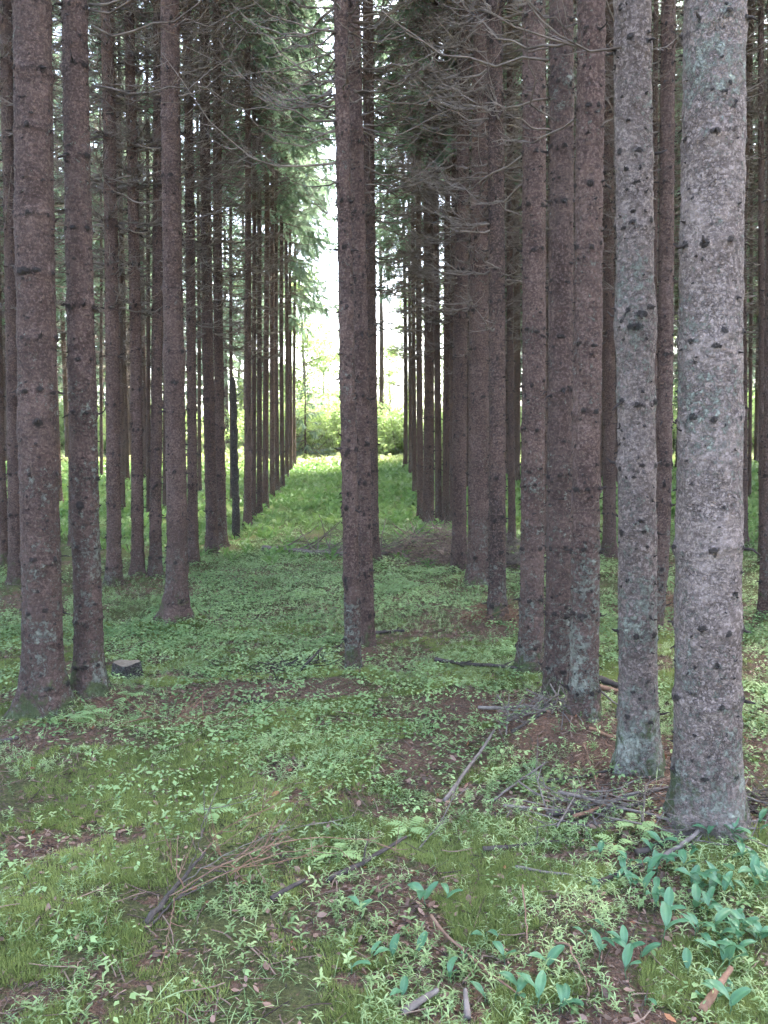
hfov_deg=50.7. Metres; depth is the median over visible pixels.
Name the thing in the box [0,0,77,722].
spruce tree
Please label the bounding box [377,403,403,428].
leafy bush
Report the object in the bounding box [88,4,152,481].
spruce tree
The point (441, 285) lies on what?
spruce tree
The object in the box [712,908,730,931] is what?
may lily
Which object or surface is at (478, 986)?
may lily
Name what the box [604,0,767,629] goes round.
spruce tree
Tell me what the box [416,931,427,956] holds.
may lily
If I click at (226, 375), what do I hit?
spruce tree
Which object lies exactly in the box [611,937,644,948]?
may lily
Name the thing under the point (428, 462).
spruce tree
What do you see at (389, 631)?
fallen stick
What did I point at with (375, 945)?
may lily
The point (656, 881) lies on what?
may lily
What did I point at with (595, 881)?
may lily
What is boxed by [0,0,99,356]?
spruce tree
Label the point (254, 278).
spruce tree
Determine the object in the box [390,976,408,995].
may lily
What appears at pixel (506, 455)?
spruce tree
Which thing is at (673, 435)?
leafy bush
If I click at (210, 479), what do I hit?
spruce tree
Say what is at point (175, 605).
spruce tree
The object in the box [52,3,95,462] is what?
spruce tree
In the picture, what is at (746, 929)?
may lily
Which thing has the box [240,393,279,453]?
young spruce
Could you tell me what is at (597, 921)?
may lily
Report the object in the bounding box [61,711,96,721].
seedling
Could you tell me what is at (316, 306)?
spruce tree
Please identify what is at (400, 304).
broadleaf tree
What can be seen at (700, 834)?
brush pile
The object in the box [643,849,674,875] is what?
may lily
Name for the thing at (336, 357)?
broadleaf tree
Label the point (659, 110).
spruce tree
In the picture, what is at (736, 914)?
may lily
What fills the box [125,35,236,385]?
spruce tree
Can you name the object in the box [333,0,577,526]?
spruce tree
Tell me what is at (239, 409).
leafy bush
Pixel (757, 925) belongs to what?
may lily
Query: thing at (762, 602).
spruce tree
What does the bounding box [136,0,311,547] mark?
spruce tree
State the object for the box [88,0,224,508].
spruce tree
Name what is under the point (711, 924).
may lily
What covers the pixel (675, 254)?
spruce tree
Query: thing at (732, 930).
may lily
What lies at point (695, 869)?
may lily
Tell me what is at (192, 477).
spruce tree
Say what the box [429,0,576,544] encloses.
spruce tree
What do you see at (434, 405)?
leafy bush
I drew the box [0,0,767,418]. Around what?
sky
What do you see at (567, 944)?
dry stalk
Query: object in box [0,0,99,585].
spruce tree
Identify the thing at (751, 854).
may lily
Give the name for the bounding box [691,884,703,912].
may lily
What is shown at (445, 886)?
may lily
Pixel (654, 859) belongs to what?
may lily
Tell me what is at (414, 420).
spruce tree
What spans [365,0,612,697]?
spruce tree
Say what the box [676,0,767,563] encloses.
spruce tree
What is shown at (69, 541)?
spruce tree
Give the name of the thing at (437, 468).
spruce tree
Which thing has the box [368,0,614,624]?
spruce tree
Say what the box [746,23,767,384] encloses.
spruce tree
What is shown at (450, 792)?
fallen stick
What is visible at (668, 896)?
may lily
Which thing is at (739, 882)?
may lily
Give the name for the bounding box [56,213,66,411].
spruce tree
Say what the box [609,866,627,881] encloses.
may lily
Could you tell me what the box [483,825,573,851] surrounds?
fallen stick
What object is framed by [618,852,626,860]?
may lily
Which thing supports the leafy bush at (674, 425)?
on the forest floor
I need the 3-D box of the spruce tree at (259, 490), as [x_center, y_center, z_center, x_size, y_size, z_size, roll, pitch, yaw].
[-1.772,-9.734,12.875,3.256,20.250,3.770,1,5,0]
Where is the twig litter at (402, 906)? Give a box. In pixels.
[0,538,767,1023]
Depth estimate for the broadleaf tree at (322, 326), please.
41.44 m
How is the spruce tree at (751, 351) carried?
on the forest floor
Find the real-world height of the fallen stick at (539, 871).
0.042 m
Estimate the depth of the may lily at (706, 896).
2.55 m
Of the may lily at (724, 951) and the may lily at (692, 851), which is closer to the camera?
the may lily at (724, 951)
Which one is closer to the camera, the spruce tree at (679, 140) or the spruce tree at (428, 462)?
the spruce tree at (428, 462)
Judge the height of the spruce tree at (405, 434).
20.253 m
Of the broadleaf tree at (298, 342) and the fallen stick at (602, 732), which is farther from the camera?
the broadleaf tree at (298, 342)
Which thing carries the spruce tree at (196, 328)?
on the forest floor
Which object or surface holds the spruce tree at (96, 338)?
on the forest floor
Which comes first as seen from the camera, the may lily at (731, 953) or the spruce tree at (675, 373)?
the may lily at (731, 953)
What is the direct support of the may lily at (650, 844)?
on the forest floor
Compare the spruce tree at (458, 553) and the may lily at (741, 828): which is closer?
the may lily at (741, 828)
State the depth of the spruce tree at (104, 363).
35.75 m
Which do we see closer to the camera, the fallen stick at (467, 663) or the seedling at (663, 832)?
the seedling at (663, 832)
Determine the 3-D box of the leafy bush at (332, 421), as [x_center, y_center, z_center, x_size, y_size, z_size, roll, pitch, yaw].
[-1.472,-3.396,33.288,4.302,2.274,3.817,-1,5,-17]
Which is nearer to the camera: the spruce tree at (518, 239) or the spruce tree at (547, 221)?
the spruce tree at (518, 239)
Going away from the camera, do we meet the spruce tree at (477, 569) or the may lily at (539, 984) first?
the may lily at (539, 984)
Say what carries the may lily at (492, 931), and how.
on the forest floor
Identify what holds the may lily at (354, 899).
on the forest floor
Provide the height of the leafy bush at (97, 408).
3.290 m
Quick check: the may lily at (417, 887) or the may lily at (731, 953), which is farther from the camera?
the may lily at (417, 887)
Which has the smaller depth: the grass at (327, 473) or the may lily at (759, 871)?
the may lily at (759, 871)
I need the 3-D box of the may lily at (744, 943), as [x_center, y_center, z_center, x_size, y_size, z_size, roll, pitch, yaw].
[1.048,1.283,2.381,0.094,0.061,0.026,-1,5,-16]
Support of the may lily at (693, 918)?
on the forest floor
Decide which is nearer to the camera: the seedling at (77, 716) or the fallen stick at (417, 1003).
the fallen stick at (417, 1003)
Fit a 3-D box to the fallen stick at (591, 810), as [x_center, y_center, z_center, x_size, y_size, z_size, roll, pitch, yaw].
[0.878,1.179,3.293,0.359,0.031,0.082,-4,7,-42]
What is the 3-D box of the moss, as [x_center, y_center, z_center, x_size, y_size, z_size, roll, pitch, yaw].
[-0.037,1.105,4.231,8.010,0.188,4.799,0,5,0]
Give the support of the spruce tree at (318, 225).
on the forest floor
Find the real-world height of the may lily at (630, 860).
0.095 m
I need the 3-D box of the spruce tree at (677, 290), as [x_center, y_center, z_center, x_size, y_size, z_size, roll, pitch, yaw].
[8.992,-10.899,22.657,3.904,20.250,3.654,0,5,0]
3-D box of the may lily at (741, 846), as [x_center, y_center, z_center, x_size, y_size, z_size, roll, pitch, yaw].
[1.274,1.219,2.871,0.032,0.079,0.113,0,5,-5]
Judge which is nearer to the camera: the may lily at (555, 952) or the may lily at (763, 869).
the may lily at (555, 952)
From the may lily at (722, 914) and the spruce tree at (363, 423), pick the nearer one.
the may lily at (722, 914)
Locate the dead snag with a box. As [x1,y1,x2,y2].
[230,377,241,538]
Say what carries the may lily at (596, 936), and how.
on the forest floor
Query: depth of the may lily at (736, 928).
2.42 m
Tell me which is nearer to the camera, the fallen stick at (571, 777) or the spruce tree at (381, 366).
the fallen stick at (571, 777)
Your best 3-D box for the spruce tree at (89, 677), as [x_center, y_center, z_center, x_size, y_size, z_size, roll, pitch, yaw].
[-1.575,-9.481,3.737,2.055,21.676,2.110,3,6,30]
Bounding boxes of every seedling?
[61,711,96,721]
[72,705,111,720]
[113,691,147,707]
[188,803,237,823]
[311,842,362,865]
[386,816,428,839]
[594,834,633,858]
[613,813,660,835]
[637,823,678,842]
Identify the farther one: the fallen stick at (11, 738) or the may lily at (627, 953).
the fallen stick at (11, 738)
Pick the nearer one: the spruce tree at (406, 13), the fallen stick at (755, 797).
the fallen stick at (755, 797)
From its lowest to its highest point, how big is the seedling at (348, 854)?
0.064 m
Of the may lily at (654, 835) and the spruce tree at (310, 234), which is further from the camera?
the spruce tree at (310, 234)
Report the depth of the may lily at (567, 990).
2.14 m
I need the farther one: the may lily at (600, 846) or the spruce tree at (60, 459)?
the spruce tree at (60, 459)
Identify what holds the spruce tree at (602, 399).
on the forest floor
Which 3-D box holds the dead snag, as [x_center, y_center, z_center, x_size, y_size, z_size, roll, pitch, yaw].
[-2.065,-0.691,11.225,0.140,2.329,0.271,-3,6,-34]
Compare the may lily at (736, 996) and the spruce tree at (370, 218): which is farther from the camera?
the spruce tree at (370, 218)
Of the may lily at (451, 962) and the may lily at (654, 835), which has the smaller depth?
the may lily at (451, 962)
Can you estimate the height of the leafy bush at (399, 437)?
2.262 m
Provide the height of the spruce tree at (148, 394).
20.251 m
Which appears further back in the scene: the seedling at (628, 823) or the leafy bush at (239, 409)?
the leafy bush at (239, 409)
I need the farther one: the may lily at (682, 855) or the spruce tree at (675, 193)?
the spruce tree at (675, 193)
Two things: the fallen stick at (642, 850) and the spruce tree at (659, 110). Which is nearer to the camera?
the fallen stick at (642, 850)
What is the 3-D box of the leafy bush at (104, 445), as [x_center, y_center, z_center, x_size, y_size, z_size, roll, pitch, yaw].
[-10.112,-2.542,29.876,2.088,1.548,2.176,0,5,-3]
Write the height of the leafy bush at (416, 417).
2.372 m
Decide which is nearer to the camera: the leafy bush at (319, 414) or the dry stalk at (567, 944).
the dry stalk at (567, 944)
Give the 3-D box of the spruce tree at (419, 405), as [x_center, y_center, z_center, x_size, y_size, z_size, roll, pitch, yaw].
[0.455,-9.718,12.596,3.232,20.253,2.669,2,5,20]
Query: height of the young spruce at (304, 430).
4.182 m
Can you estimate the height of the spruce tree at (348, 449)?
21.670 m
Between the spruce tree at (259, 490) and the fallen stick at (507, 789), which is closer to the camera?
the fallen stick at (507, 789)
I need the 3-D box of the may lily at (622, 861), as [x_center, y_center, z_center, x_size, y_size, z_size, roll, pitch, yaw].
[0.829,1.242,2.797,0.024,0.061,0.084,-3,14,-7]
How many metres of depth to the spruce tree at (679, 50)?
16.69 m
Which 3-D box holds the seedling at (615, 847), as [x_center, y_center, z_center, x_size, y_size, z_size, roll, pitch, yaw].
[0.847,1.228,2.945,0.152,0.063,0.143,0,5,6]
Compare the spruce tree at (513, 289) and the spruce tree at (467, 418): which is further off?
the spruce tree at (513, 289)
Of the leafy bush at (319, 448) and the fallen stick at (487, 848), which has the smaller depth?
the fallen stick at (487, 848)
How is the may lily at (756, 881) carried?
on the forest floor
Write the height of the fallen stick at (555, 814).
0.065 m
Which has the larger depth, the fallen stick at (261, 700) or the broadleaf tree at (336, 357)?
the broadleaf tree at (336, 357)
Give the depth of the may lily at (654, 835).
2.96 m
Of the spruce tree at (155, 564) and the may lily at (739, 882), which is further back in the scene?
the spruce tree at (155, 564)
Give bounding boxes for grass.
[5,450,758,568]
[60,421,757,465]
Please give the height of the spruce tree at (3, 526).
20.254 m
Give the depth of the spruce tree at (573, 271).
16.55 m
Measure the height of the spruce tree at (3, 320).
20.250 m
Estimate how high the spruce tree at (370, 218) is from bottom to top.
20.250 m
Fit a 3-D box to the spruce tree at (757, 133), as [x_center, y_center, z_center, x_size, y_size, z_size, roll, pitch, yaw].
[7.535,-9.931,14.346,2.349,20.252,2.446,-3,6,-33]
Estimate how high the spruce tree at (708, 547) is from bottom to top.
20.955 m
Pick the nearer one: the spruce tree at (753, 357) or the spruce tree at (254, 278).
the spruce tree at (254, 278)
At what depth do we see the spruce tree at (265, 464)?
14.64 m
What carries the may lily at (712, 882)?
on the forest floor
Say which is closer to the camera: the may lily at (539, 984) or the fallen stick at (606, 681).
the may lily at (539, 984)
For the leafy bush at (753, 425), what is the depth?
34.16 m
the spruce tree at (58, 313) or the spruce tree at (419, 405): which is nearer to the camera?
the spruce tree at (419, 405)
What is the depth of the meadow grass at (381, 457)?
28.49 m
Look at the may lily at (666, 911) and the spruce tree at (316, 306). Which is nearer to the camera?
the may lily at (666, 911)
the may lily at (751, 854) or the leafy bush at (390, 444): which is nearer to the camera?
the may lily at (751, 854)
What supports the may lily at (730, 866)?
on the forest floor
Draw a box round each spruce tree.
[0,0,65,567]
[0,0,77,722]
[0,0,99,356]
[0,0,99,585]
[0,0,101,502]
[0,0,147,545]
[0,0,208,586]
[0,24,66,331]
[0,83,65,381]
[0,97,5,367]
[0,150,6,459]
[52,0,242,576]
[52,0,246,699]
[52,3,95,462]
[52,15,129,383]
[53,0,274,578]
[53,21,128,474]
[54,147,95,394]
[56,143,105,411]
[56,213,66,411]
[57,52,126,409]
[58,0,153,508]
[60,7,151,387]
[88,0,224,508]
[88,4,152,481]
[89,0,221,516]
[89,0,277,626]
[90,0,285,565]
[91,42,151,454]
[92,16,196,477]
[93,246,150,410]
[95,173,151,387]
[119,0,299,554]
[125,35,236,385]
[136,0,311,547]
[137,0,334,529]
[139,10,238,494]
[145,99,240,425]
[156,0,469,669]
[180,0,333,518]
[180,0,362,499]
[180,6,288,500]
[181,10,335,508]
[182,0,335,514]
[182,174,236,401]
[185,80,269,443]
[194,0,337,492]
[211,110,292,445]
[225,1,337,478]
[225,3,338,470]
[226,223,307,395]
[232,2,337,465]
[235,21,335,487]
[271,0,504,646]
[276,0,455,562]
[322,0,471,518]
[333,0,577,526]
[336,0,450,472]
[360,0,471,523]
[361,0,471,495]
[361,0,548,523]
[365,0,547,571]
[365,0,576,586]
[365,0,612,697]
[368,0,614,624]
[374,0,443,466]
[374,5,396,425]
[375,0,548,525]
[408,43,522,489]
[412,0,549,343]
[422,0,674,673]
[422,48,457,335]
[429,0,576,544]
[435,0,681,722]
[450,5,548,507]
[502,0,577,542]
[505,1,547,480]
[505,1,576,423]
[505,18,576,328]
[505,81,547,474]
[505,83,547,382]
[510,0,669,779]
[545,0,681,557]
[546,0,660,491]
[546,5,652,366]
[573,0,660,477]
[573,0,754,446]
[575,0,682,354]
[575,10,659,481]
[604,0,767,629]
[613,2,682,337]
[615,6,682,373]
[652,0,767,357]
[652,1,680,351]
[652,6,682,379]
[657,4,682,381]
[658,22,756,339]
[658,48,748,466]
[659,1,680,388]
[662,0,760,845]
[673,198,677,410]
[675,0,767,546]
[676,0,767,358]
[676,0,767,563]
[746,0,767,614]
[746,1,767,496]
[746,2,767,344]
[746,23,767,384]
[747,9,757,386]
[747,16,766,347]
[747,22,766,460]
[747,32,766,376]
[747,125,765,398]
[748,2,767,367]
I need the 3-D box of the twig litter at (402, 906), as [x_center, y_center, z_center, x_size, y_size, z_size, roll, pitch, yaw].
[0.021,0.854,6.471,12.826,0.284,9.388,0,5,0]
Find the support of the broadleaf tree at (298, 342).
on the forest floor
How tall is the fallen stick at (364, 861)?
0.072 m
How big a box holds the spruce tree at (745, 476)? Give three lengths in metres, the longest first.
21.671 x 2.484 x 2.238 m
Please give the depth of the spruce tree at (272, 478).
16.28 m
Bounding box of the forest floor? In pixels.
[0,465,767,1023]
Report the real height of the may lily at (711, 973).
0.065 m
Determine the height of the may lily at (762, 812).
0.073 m
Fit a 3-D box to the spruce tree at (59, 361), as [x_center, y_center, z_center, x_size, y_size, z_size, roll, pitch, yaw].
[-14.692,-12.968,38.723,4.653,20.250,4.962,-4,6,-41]
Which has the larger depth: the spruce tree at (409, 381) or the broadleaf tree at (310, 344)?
the broadleaf tree at (310, 344)
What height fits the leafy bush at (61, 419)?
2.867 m
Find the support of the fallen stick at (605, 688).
on the forest floor
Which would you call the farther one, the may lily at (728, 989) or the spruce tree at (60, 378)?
the spruce tree at (60, 378)
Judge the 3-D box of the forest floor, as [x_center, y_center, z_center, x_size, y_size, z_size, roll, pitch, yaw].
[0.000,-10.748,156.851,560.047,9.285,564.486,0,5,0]
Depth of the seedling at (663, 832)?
2.99 m
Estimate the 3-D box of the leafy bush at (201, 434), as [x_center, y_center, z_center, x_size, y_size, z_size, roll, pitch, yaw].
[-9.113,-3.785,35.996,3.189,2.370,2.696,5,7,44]
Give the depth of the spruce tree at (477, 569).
7.63 m
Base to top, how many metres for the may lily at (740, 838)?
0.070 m
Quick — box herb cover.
[0,561,767,1023]
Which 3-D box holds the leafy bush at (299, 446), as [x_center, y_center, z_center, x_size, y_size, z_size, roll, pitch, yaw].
[-3.748,-3.080,29.965,3.607,2.602,3.050,-1,5,-17]
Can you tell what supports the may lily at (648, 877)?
on the forest floor
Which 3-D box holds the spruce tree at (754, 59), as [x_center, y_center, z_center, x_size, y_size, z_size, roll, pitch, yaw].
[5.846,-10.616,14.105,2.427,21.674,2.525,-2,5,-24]
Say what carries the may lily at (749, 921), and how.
on the forest floor
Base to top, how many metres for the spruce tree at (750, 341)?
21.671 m
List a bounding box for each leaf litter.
[0,575,767,1023]
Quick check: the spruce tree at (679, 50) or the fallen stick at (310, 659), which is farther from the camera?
the spruce tree at (679, 50)
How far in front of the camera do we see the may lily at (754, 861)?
2.75 m
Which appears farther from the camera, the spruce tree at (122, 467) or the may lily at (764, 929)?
the spruce tree at (122, 467)
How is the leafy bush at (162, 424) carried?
on the forest floor
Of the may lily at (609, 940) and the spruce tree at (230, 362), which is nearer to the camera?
the may lily at (609, 940)
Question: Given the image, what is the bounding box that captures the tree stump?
[111,659,142,679]
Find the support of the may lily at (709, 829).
on the forest floor
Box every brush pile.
[59,684,296,734]
[205,641,365,682]
[262,515,444,556]
[379,524,433,561]
[380,506,515,569]
[419,737,668,854]
[425,523,545,575]
[451,581,518,627]
[481,671,669,741]
[615,563,757,611]
[629,785,767,861]
[745,771,767,845]
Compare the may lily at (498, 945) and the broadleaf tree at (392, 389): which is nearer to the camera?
the may lily at (498, 945)
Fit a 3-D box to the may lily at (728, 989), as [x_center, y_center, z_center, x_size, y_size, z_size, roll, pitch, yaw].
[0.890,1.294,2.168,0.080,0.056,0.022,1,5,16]
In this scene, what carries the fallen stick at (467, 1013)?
on the forest floor
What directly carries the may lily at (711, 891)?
on the forest floor
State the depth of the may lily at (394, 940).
2.35 m
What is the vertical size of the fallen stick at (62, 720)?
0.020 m
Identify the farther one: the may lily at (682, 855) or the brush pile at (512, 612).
the brush pile at (512, 612)
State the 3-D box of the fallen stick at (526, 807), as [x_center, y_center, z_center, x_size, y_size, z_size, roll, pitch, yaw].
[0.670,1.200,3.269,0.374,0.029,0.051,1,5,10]
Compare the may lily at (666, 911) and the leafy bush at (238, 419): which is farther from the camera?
the leafy bush at (238, 419)
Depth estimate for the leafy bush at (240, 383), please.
36.24 m
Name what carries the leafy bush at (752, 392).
on the forest floor
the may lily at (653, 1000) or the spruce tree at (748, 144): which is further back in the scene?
the spruce tree at (748, 144)
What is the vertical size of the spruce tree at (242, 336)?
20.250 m
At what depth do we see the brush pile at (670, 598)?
7.11 m
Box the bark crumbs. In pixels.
[0,592,767,1023]
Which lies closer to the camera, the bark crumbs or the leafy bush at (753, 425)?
the bark crumbs
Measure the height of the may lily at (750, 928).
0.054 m
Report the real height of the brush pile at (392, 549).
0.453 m
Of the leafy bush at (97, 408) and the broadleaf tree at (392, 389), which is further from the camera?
the broadleaf tree at (392, 389)
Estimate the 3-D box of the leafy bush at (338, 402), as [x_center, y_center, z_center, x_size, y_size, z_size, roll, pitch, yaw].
[-0.748,-3.560,31.768,4.323,3.025,4.872,2,5,24]
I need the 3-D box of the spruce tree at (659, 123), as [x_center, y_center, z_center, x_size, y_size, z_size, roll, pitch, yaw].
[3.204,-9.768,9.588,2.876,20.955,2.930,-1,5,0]
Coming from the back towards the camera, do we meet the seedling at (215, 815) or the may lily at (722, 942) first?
the seedling at (215, 815)
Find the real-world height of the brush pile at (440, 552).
0.770 m
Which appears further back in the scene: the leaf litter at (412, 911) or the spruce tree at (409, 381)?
the spruce tree at (409, 381)
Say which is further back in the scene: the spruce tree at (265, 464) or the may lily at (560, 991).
the spruce tree at (265, 464)
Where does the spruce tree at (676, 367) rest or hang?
on the forest floor
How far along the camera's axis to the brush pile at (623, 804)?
3.28 m
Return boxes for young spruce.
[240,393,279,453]
[279,366,335,457]
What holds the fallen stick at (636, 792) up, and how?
on the forest floor
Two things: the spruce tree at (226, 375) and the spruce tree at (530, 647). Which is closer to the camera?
the spruce tree at (530, 647)
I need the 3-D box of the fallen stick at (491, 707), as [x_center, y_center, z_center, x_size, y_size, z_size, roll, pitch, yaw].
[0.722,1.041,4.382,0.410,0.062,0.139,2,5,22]
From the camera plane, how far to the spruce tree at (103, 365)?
38.03 m
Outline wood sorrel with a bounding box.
[0,517,767,1023]
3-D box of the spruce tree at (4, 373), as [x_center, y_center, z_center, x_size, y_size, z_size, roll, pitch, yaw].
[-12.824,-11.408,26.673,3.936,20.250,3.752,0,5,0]
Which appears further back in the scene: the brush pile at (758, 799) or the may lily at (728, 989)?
the brush pile at (758, 799)
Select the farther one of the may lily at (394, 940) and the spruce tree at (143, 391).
the spruce tree at (143, 391)
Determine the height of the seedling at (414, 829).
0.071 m
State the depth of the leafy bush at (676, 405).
35.17 m
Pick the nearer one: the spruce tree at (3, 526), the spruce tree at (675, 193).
the spruce tree at (3, 526)
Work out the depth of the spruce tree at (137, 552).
7.82 m
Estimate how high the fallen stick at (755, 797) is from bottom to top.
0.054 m
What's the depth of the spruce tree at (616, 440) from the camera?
19.24 m
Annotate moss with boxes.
[0,614,767,1023]
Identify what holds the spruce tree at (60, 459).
on the forest floor
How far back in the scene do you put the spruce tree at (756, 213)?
19.32 m
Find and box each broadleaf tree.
[196,283,269,410]
[262,268,339,408]
[278,273,321,386]
[298,317,339,411]
[316,300,377,400]
[377,294,442,402]
[377,339,403,415]
[440,286,443,393]
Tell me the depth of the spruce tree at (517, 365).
20.44 m
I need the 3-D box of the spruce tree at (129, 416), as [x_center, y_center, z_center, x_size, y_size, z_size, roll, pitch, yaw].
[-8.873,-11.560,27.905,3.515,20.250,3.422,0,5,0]
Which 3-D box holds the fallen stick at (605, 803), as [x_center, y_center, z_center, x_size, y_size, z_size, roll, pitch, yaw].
[0.912,1.171,3.298,0.420,0.040,0.099,3,6,30]
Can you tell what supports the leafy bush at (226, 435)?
on the forest floor
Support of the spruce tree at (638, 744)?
on the forest floor
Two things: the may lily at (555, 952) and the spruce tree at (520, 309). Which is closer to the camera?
the may lily at (555, 952)
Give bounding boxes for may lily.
[347,896,371,913]
[351,960,370,973]
[371,941,381,952]
[374,933,399,961]
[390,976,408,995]
[407,881,437,907]
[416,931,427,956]
[441,883,462,897]
[447,956,457,981]
[470,981,485,1000]
[471,929,497,935]
[492,941,516,964]
[498,971,529,1000]
[515,970,545,1007]
[527,944,564,971]
[556,983,583,1014]
[563,983,583,1008]
[573,926,587,944]
[587,930,614,946]
[590,840,603,853]
[590,877,599,887]
[591,928,607,959]
[592,919,605,931]
[607,925,627,943]
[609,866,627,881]
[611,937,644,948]
[616,850,641,865]
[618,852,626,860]
[619,857,631,873]
[622,871,654,897]
[622,943,640,979]
[623,867,637,885]
[640,942,660,956]
[641,838,656,852]
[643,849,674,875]
[644,996,656,1005]
[646,886,659,907]
[647,830,677,847]
[647,853,661,882]
[653,876,664,892]
[660,901,688,939]
[664,886,685,909]
[669,850,695,866]
[674,865,706,888]
[678,912,715,937]
[680,848,697,854]
[682,947,691,970]
[686,912,710,934]
[689,868,719,890]
[691,824,716,837]
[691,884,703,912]
[694,939,730,956]
[700,887,717,904]
[701,891,722,914]
[701,933,710,940]
[702,968,733,987]
[702,982,732,1001]
[703,979,751,1013]
[704,938,746,967]
[705,860,729,882]
[705,871,732,890]
[707,874,721,890]
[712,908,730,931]
[712,927,741,938]
[713,905,739,927]
[719,861,734,869]
[723,817,750,833]
[727,917,745,944]
[727,940,747,964]
[729,913,752,925]
[731,909,758,930]
[731,939,755,950]
[734,880,746,889]
[735,835,755,842]
[737,841,755,858]
[738,856,759,875]
[739,927,755,939]
[746,847,760,860]
[747,926,757,942]
[748,873,767,887]
[752,926,767,941]
[753,864,767,885]
[753,921,767,942]
[758,808,767,826]
[760,867,767,876]
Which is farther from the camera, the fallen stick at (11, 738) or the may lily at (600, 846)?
the fallen stick at (11, 738)
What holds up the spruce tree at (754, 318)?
on the forest floor
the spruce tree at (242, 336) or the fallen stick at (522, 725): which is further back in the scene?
the spruce tree at (242, 336)
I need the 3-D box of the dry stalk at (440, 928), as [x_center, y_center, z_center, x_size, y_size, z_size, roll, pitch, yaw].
[0.270,1.286,2.327,0.023,0.022,0.492,-3,6,-32]
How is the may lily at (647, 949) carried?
on the forest floor
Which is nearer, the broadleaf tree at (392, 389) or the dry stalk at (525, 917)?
the dry stalk at (525, 917)
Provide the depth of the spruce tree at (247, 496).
11.70 m
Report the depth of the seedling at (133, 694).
4.59 m
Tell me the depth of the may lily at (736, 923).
2.47 m
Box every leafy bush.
[59,395,105,425]
[59,395,105,446]
[97,403,203,451]
[97,404,105,437]
[97,424,105,456]
[162,414,203,445]
[224,382,322,434]
[225,393,279,444]
[225,405,284,454]
[226,381,339,443]
[237,399,331,455]
[269,392,340,456]
[284,396,340,449]
[308,398,385,454]
[310,384,403,449]
[312,403,390,444]
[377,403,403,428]
[377,408,423,455]
[383,406,442,454]
[389,400,442,431]
[402,389,442,430]
[672,380,677,446]
[672,387,754,450]
[672,411,677,449]
[747,372,754,422]
[752,397,754,448]
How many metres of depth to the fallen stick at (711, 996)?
2.15 m
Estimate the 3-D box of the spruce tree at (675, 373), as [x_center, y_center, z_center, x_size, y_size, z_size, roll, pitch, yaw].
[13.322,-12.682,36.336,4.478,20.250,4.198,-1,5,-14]
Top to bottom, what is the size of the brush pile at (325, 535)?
0.586 m
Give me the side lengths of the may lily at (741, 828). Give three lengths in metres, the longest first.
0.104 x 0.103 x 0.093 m
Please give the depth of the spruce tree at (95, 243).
26.05 m
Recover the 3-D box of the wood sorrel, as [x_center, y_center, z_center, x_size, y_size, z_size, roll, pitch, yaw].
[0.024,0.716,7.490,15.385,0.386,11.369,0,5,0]
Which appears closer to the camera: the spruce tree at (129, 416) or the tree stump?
the tree stump
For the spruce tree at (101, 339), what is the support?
on the forest floor
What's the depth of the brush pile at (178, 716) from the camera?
4.27 m
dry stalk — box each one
[430,914,535,1014]
[522,884,530,956]
[554,940,589,993]
[583,744,600,790]
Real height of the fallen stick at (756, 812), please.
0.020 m
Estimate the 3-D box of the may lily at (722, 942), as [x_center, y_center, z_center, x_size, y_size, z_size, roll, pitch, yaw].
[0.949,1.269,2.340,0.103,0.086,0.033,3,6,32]
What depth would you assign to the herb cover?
2.88 m
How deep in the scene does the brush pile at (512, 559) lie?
8.92 m
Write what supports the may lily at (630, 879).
on the forest floor
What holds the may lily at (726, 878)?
on the forest floor
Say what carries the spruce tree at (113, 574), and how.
on the forest floor
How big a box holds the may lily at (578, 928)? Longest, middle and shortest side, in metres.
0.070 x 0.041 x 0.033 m
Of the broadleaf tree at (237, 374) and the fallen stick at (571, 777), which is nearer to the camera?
the fallen stick at (571, 777)
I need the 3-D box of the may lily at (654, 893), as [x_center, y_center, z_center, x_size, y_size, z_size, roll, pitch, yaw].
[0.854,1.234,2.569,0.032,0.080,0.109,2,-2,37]
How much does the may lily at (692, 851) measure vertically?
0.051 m
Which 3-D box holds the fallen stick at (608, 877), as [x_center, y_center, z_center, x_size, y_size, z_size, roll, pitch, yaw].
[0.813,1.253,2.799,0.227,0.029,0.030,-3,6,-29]
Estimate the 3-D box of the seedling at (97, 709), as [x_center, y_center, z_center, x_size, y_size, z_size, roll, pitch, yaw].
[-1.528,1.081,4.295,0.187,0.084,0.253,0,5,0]
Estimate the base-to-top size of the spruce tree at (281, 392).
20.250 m
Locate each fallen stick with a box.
[0,736,18,744]
[61,719,114,722]
[238,691,297,704]
[270,878,305,899]
[299,647,322,670]
[326,831,406,882]
[375,627,404,633]
[400,987,439,1015]
[434,657,517,668]
[443,729,494,802]
[463,988,471,1020]
[478,702,551,709]
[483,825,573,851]
[491,762,546,802]
[503,804,595,813]
[511,698,566,732]
[515,865,588,880]
[546,768,613,782]
[546,790,653,817]
[558,789,654,815]
[572,789,631,817]
[588,726,615,738]
[595,863,643,885]
[599,675,617,687]
[599,684,617,692]
[623,781,668,796]
[634,823,703,855]
[660,827,703,861]
[698,966,733,1011]
[745,784,766,808]
[748,804,767,820]
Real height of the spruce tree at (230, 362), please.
20.250 m
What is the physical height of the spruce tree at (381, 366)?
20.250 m
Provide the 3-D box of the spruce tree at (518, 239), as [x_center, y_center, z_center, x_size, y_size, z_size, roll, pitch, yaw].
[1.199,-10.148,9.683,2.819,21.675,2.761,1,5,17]

